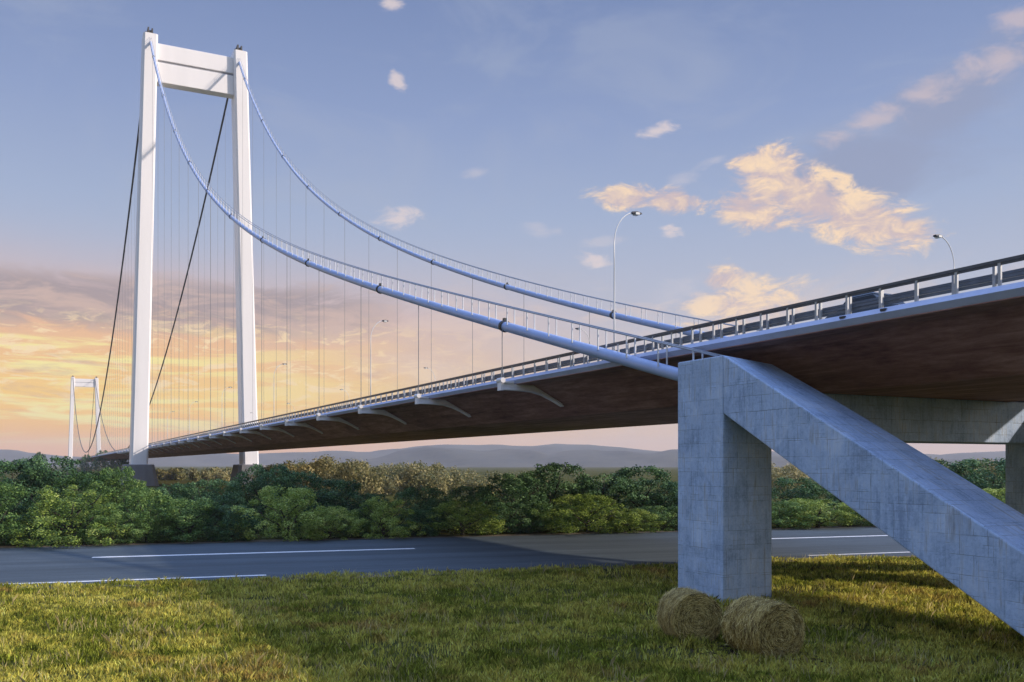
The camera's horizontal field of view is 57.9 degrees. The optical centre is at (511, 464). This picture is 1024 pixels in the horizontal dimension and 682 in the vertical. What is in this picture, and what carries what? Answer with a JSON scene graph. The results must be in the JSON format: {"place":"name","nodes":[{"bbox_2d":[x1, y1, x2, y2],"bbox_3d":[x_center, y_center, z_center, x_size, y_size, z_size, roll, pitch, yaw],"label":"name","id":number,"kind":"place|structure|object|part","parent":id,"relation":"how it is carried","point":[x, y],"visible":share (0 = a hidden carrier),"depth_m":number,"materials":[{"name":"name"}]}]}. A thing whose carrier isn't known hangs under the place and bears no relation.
{"place":"outdoors","nodes":[
{"label":"outdoors","id":0,"kind":"place"},
{"bbox_2d":[0,527,913,587],"bbox_3d":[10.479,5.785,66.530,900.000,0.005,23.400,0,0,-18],"label":"road","id":1,"kind":"structure","parent":0,"point":[135,563],"depth_m":59.70,"materials":[{"name":"grey asphalt"}]},
{"bbox_2d":[0,444,1004,465],"bbox_3d":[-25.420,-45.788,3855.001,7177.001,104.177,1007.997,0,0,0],"label":"hills","id":2,"kind":"structure","parent":0,"point":[229,459],"depth_m":3729.27,"materials":[{"name":"soil"},{"name":"rock"},{"name":"grass"}]},
{"bbox_2d":[0,466,1023,681],"bbox_3d":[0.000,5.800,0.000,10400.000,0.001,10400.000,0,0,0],"label":"ground","id":3,"kind":"structure","parent":0,"point":[593,471],"depth_m":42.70,"materials":[{"name":"green plant"}]},
{"bbox_2d":[0,481,51,543],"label":"bush","id":4,"kind":"object","parent":3,"relation":"on","point":[10,493],"visible":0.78,"depth_m":65.40,"materials":[{"name":"green plant"}]},
{"bbox_2d":[0,459,70,534],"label":"tree","id":5,"kind":"object","parent":3,"relation":"on","point":[12,466],"visible":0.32,"depth_m":72.17,"materials":[{"name":"green plant"}]},
{"bbox_2d":[32,452,48,467],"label":"tree","id":6,"kind":"object","parent":3,"relation":"on","point":[42,455],"visible":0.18,"depth_m":559.88,"materials":[{"name":"green plant"}]},
{"bbox_2d":[0,505,87,546],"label":"bush","id":7,"kind":"object","parent":3,"relation":"on","point":[18,509],"visible":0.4,"depth_m":66.46,"materials":[{"name":"green plant"}]},
{"bbox_2d":[13,455,98,535],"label":"tree","id":8,"kind":"object","parent":3,"relation":"on","point":[53,476],"visible":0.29,"depth_m":73.70,"materials":[{"name":"green plant"}]},
{"bbox_2d":[4,484,130,548],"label":"bush","id":9,"kind":"object","parent":3,"relation":"on","point":[48,494],"visible":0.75,"depth_m":66.08,"materials":[{"name":"green plant"}]},
{"bbox_2d":[79,454,93,473],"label":"tree","id":10,"kind":"object","parent":3,"relation":"on","point":[82,466],"visible":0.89,"depth_m":599.00,"materials":[{"name":"green plant"}]},
{"bbox_2d":[24,470,150,537],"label":"tree","id":11,"kind":"object","parent":3,"relation":"on","point":[90,478],"visible":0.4,"depth_m":72.86,"materials":[{"name":"green plant"}]},
{"bbox_2d":[92,450,112,469],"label":"tree","id":12,"kind":"object","parent":3,"relation":"on","point":[98,463],"visible":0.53,"depth_m":558.59,"materials":[{"name":"green plant"}]},
{"bbox_2d":[75,508,152,545],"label":"bush","id":13,"kind":"object","parent":3,"relation":"on","point":[104,519],"visible":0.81,"depth_m":66.81,"materials":[{"name":"green plant"}]},
{"bbox_2d":[102,458,125,469],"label":"tree","id":14,"kind":"object","parent":3,"relation":"on","point":[116,462],"visible":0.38,"depth_m":537.88,"materials":[{"name":"green plant"}]},
{"bbox_2d":[119,459,128,466],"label":"tree","id":15,"kind":"object","parent":3,"relation":"on","point":[122,461],"visible":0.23,"depth_m":517.92,"materials":[{"name":"green plant"}]},
{"bbox_2d":[94,466,159,534],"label":"tree","id":16,"kind":"object","parent":3,"relation":"on","point":[114,478],"visible":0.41,"depth_m":74.64,"materials":[{"name":"green plant"}]},
{"bbox_2d":[102,487,185,542],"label":"bush","id":17,"kind":"object","parent":3,"relation":"on","point":[144,495],"visible":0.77,"depth_m":68.91,"materials":[{"name":"green plant"}]},
{"bbox_2d":[137,482,203,538],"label":"tree","id":18,"kind":"object","parent":3,"relation":"on","point":[178,487],"visible":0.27,"depth_m":73.46,"materials":[{"name":"green plant"}]},
{"bbox_2d":[148,497,235,542],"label":"bush","id":19,"kind":"object","parent":3,"relation":"on","point":[185,521],"visible":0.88,"depth_m":68.83,"materials":[{"name":"green plant"}]},
{"bbox_2d":[173,478,255,535],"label":"tree","id":20,"kind":"object","parent":3,"relation":"on","point":[214,493],"visible":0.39,"depth_m":75.41,"materials":[{"name":"green plant"}]},
{"bbox_2d":[94,463,364,480],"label":"wood","id":21,"kind":"object","parent":3,"relation":"on","point":[194,474],"visible":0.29,"depth_m":352.30,"materials":[{"name":"green plant"}]},
{"bbox_2d":[199,504,260,541],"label":"bush","id":22,"kind":"object","parent":3,"relation":"on","point":[227,519],"visible":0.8,"depth_m":69.83,"materials":[{"name":"green plant"}]},
{"bbox_2d":[224,463,302,533],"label":"tree","id":23,"kind":"object","parent":3,"relation":"on","point":[258,483],"visible":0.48,"depth_m":77.70,"materials":[{"name":"green plant"}]},
{"bbox_2d":[228,485,337,541],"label":"bush","id":24,"kind":"object","parent":3,"relation":"on","point":[302,494],"visible":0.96,"depth_m":70.59,"materials":[{"name":"green plant"}]},
{"bbox_2d":[268,470,351,531],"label":"tree","id":25,"kind":"object","parent":3,"relation":"on","point":[318,480],"visible":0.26,"depth_m":79.12,"materials":[{"name":"green plant"}]},
{"bbox_2d":[297,506,359,539],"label":"bush","id":26,"kind":"object","parent":3,"relation":"on","point":[331,513],"visible":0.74,"depth_m":71.39,"materials":[{"name":"green plant"}]},
{"bbox_2d":[308,478,381,530],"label":"tree","id":27,"kind":"object","parent":3,"relation":"on","point":[324,493],"visible":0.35,"depth_m":79.60,"materials":[{"name":"green plant"}]},
{"bbox_2d":[325,510,372,537],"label":"bush","id":28,"kind":"object","parent":3,"relation":"on","point":[363,527],"visible":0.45,"depth_m":73.87,"materials":[{"name":"green plant"}]},
{"bbox_2d":[339,492,396,531],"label":"tree","id":29,"kind":"object","parent":3,"relation":"on","point":[359,497],"visible":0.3,"depth_m":78.25,"materials":[{"name":"green plant"}]},
{"bbox_2d":[339,496,427,538],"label":"bush","id":30,"kind":"object","parent":3,"relation":"on","point":[383,519],"visible":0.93,"depth_m":73.39,"materials":[{"name":"green plant"}]},
{"bbox_2d":[247,454,557,495],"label":"wood","id":31,"kind":"object","parent":3,"relation":"on","point":[396,478],"visible":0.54,"depth_m":177.84,"materials":[{"name":"green plant"}]},
{"bbox_2d":[391,507,443,535],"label":"bush","id":32,"kind":"object","parent":3,"relation":"on","point":[428,521],"visible":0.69,"depth_m":75.03,"materials":[{"name":"green plant"}]},
{"bbox_2d":[390,485,455,531],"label":"tree","id":33,"kind":"object","parent":3,"relation":"on","point":[408,494],"visible":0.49,"depth_m":79.59,"materials":[{"name":"green plant"}]},
{"bbox_2d":[0,526,875,547],"bbox_3d":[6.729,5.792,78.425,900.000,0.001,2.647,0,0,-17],"label":"road shoulder","id":34,"kind":"object","parent":3,"relation":"on","point":[272,540],"visible":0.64,"depth_m":72.70},
{"bbox_2d":[2,555,914,590],"bbox_3d":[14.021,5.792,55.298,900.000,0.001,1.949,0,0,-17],"label":"road shoulder","id":35,"kind":"object","parent":3,"relation":"on","point":[383,575],"visible":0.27,"depth_m":48.85},
{"bbox_2d":[416,500,506,534],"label":"bush","id":36,"kind":"object","parent":3,"relation":"on","point":[463,519],"visible":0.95,"depth_m":75.20,"materials":[{"name":"green plant"}]},
{"bbox_2d":[434,485,507,529],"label":"tree","id":37,"kind":"object","parent":3,"relation":"on","point":[485,492],"visible":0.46,"depth_m":83.17,"materials":[{"name":"green plant"}]},
{"bbox_2d":[473,501,546,532],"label":"bush","id":38,"kind":"object","parent":3,"relation":"on","point":[512,520],"visible":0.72,"depth_m":78.75,"materials":[{"name":"green plant"}]},
{"bbox_2d":[468,471,552,527],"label":"tree","id":39,"kind":"object","parent":3,"relation":"on","point":[513,488],"visible":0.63,"depth_m":84.53,"materials":[{"name":"green plant"}]},
{"bbox_2d":[66,27,1023,635],"bbox_3d":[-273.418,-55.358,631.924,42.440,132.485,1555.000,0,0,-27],"label":"suspension bridge","id":40,"kind":"structure","parent":3,"relation":"on","point":[848,405],"depth_m":40.41,"materials":[{"name":"paint"}]},
{"bbox_2d":[370,320,387,394],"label":"street lamp","id":41,"kind":"object","parent":40,"relation":"on","point":[370,354],"visible":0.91,"depth_m":85.66,"materials":[{"name":"grey metal"}]},
{"bbox_2d":[613,211,641,350],"bbox_3d":[6.065,-9.482,49.084,1.842,8.023,0.330,0,0,-27],"label":"street lamp","id":42,"kind":"object","parent":40,"relation":"on","point":[635,213],"visible":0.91,"depth_m":48.73,"materials":[{"name":"grey metal"}]},
{"bbox_2d":[825,292,904,318],"bbox_3d":[14.675,-6.195,37.755,1.704,1.450,3.935,0,0,-27],"label":"parked car","id":43,"kind":"object","parent":40,"relation":"on","point":[865,296],"visible":0.05,"depth_m":37.21,"materials":[{"name":"paint"}]},
{"bbox_3d":[14.682,-6.570,37.740,1.462,0.520,2.459,0,0,-27],"label":"window","id":44,"kind":"part","parent":43,"relation":"part of","materials":[{"name":"glass"}]},
{"bbox_2d":[933,234,954,268],"bbox_3d":[25.546,-9.482,54.568,1.842,8.023,0.330,0,0,-27],"label":"street lamp","id":45,"kind":"object","parent":40,"relation":"on","point":[936,236],"visible":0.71,"depth_m":54.51,"materials":[{"name":"grey metal"}]},
{"bbox_2d":[521,502,584,533],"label":"bush","id":46,"kind":"object","parent":3,"relation":"on","point":[543,513],"visible":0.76,"depth_m":78.09,"materials":[{"name":"green plant"}]},
{"bbox_2d":[519,462,605,524],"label":"tree","id":47,"kind":"object","parent":3,"relation":"on","point":[553,485],"visible":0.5,"depth_m":86.74,"materials":[{"name":"green plant"}]},
{"bbox_2d":[540,492,641,533],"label":"bush","id":48,"kind":"object","parent":3,"relation":"on","point":[580,514],"visible":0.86,"depth_m":77.93,"materials":[{"name":"green plant"}]},
{"bbox_2d":[565,472,642,526],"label":"tree","id":49,"kind":"object","parent":3,"relation":"on","point":[618,481],"visible":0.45,"depth_m":86.61,"materials":[{"name":"green plant"}]},
{"bbox_2d":[599,508,666,532],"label":"bush","id":50,"kind":"object","parent":3,"relation":"on","point":[640,512],"visible":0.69,"depth_m":78.94,"materials":[{"name":"green plant"}]},
{"bbox_2d":[594,464,677,524],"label":"tree","id":51,"kind":"object","parent":3,"relation":"on","point":[628,472],"visible":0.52,"depth_m":88.28,"materials":[{"name":"green plant"}]},
{"bbox_2d":[632,505,677,530],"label":"bush","id":52,"kind":"object","parent":3,"relation":"on","point":[662,515],"visible":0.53,"depth_m":81.55,"materials":[{"name":"green plant"}]},
{"bbox_2d":[645,480,677,525],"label":"tree","id":53,"kind":"object","parent":3,"relation":"on","point":[674,484],"visible":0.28,"depth_m":87.77,"materials":[{"name":"green plant"}]},
{"bbox_2d":[655,586,722,641],"bbox_3d":[5.852,4.962,30.502,2.010,1.939,1.942,0,0,-10],"label":"hay bale","id":54,"kind":"object","parent":3,"relation":"on","point":[685,611],"visible":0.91,"depth_m":29.72,"materials":[{"name":"plant"}]},
{"bbox_2d":[636,637,847,666],"bbox_3d":[6.831,5.680,28.740,3.959,0.189,6.461,0,0,-44],"label":"loose straw","id":55,"kind":"object","parent":3,"relation":"on","point":[731,650],"visible":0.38,"depth_m":28.09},
{"bbox_2d":[720,594,807,659],"bbox_3d":[7.615,4.943,28.137,2.032,1.912,2.104,0,0,-24],"label":"hay bale","id":56,"kind":"object","parent":3,"relation":"on","point":[758,625],"visible":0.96,"depth_m":27.45,"materials":[{"name":"plant"}]},
{"bbox_2d":[772,501,827,528],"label":"bush","id":57,"kind":"object","parent":3,"relation":"on","point":[794,508],"visible":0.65,"depth_m":83.44,"materials":[{"name":"green plant"}]},
{"bbox_2d":[772,477,828,522],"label":"tree","id":58,"kind":"object","parent":3,"relation":"on","point":[814,489],"visible":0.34,"depth_m":92.08,"materials":[{"name":"green plant"}]},
{"bbox_2d":[772,498,862,527],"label":"bush","id":59,"kind":"object","parent":3,"relation":"on","point":[842,517],"visible":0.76,"depth_m":84.86,"materials":[{"name":"green plant"}]},
{"bbox_2d":[788,487,864,520],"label":"tree","id":60,"kind":"object","parent":3,"relation":"on","point":[836,501],"visible":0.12,"depth_m":95.16,"materials":[{"name":"green plant"}]},
{"bbox_2d":[830,508,874,526],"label":"bush","id":61,"kind":"object","parent":3,"relation":"on","point":[859,520],"visible":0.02,"depth_m":87.74,"materials":[{"name":"green plant"}]},
{"bbox_2d":[772,456,1003,495],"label":"wood","id":62,"kind":"object","parent":3,"relation":"on","point":[790,471],"visible":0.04,"depth_m":200.73,"materials":[{"name":"green plant"}]},
{"bbox_2d":[935,459,1001,499],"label":"tree","id":63,"kind":"object","parent":3,"relation":"on","point":[963,468],"visible":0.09,"depth_m":99.52,"materials":[{"name":"green plant"}]},
{"bbox_2d":[958,457,1004,502],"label":"tree","id":64,"kind":"object","parent":3,"relation":"on","point":[999,467],"visible":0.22,"depth_m":101.78,"materials":[{"name":"green plant"}]},
{"bbox_2d":[982,488,1004,502],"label":"bush","id":65,"kind":"object","parent":3,"relation":"on","point":[995,490],"visible":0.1,"depth_m":93.13,"materials":[{"name":"green plant"}]},
{"bbox_2d":[0,0,1023,456],"label":"sky","id":66,"kind":"structure","parent":0,"point":[770,154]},
{"bbox_2d":[337,447,994,466],"bbox_3d":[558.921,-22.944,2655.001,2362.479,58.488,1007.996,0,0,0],"label":"hills","id":67,"kind":"structure","parent":0,"point":[447,457],"depth_m":2463.29,"materials":[{"name":"soil"},{"name":"grass"}]}
]}

